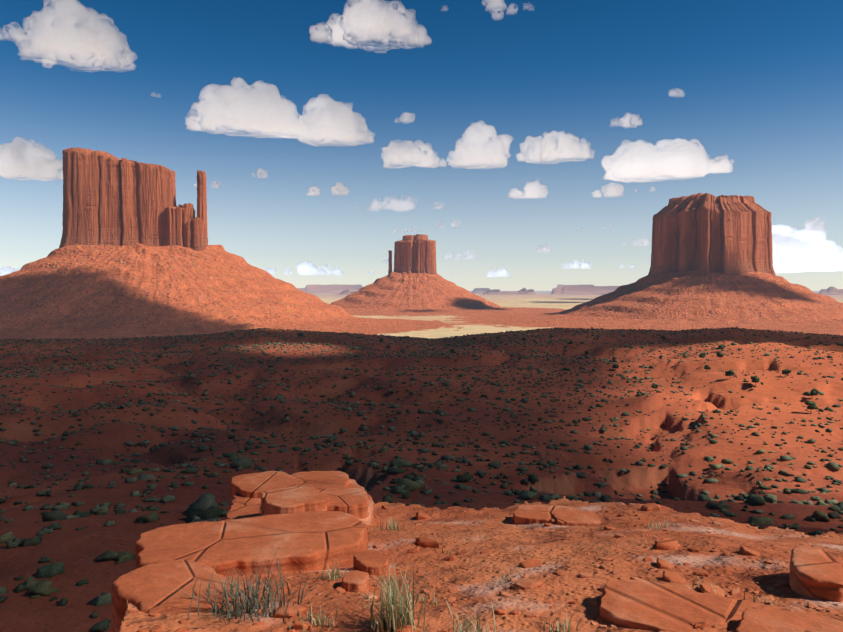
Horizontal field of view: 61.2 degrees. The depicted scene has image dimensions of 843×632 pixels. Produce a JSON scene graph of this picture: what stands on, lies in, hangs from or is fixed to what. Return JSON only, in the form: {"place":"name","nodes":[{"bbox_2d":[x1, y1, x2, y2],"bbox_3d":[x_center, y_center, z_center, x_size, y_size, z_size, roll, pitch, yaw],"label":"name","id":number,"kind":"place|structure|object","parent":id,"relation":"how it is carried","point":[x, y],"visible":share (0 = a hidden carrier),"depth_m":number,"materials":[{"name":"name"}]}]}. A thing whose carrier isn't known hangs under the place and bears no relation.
{"place":"outdoors","nodes":[
{"label":"outdoors","id":0,"kind":"place"},
{"bbox_2d":[0,291,842,631],"bbox_3d":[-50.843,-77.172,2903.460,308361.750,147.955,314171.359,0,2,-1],"label":"terrain","id":1,"kind":"structure","parent":0,"point":[478,529],"depth_m":186.29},
{"bbox_2d":[0,148,471,338],"bbox_3d":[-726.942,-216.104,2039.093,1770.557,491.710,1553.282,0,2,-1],"label":"butte","id":2,"kind":"object","parent":1,"relation":"on","point":[134,254],"visible":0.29,"depth_m":1843.89,"materials":[{"name":"stone"}]},
{"bbox_2d":[0,327,842,499],"bbox_3d":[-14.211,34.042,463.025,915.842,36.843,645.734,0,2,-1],"label":"shrubs","id":3,"kind":"object","parent":1,"relation":"on","point":[329,440],"visible":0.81,"depth_m":316.75,"materials":[{"name":"green plant"}]},
{"bbox_2d":[0,455,842,631],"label":"shrubs","id":4,"kind":"object","parent":1,"relation":"on","point":[203,507],"visible":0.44,"depth_m":108.10,"materials":[{"name":"green plant"}]},
{"bbox_2d":[331,234,566,315],"bbox_3d":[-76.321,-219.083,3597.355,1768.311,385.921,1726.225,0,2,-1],"label":"butte","id":5,"kind":"object","parent":1,"relation":"on","point":[414,283],"visible":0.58,"depth_m":3401.15,"materials":[{"name":"stone"}]},
{"bbox_2d":[164,517,782,631],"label":"grass tufts","id":6,"kind":"object","parent":1,"relation":"on","point":[396,615],"visible":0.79,"depth_m":5.53,"materials":[{"name":"plant"}]},
{"bbox_2d":[128,502,823,631],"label":"ledge stones","id":7,"kind":"object","parent":1,"relation":"on","point":[661,544],"visible":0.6,"depth_m":6.26,"materials":[{"name":"stone"}]},
{"bbox_2d":[111,471,842,631],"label":"rock slabs","id":8,"kind":"structure","parent":1,"relation":"on","point":[312,520],"depth_m":7.29,"materials":[{"name":"stone"}]},
{"bbox_2d":[157,333,819,409],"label":"juniper tree crowns","id":9,"kind":"object","parent":1,"relation":"on","point":[809,404],"visible":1,"depth_m":343.73,"materials":[{"name":"green plant"}]},
{"bbox_2d":[297,284,842,294],"bbox_3d":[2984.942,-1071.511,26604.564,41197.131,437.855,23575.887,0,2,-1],"label":"distant mesas","id":10,"kind":"structure","parent":1,"relation":"on","point":[336,289],"depth_m":17887.59,"materials":[{"name":"stone"}]},
{"bbox_2d":[433,193,842,335],"bbox_3d":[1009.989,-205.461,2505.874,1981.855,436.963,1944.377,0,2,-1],"label":"butte","id":11,"kind":"object","parent":1,"relation":"on","point":[711,267],"visible":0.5,"depth_m":2322.96,"materials":[{"name":"stone"}]},
{"bbox_2d":[0,0,842,290],"label":"sky","id":12,"kind":"structure","parent":0,"point":[538,144],"materials":[{"name":"blue"}]}
]}

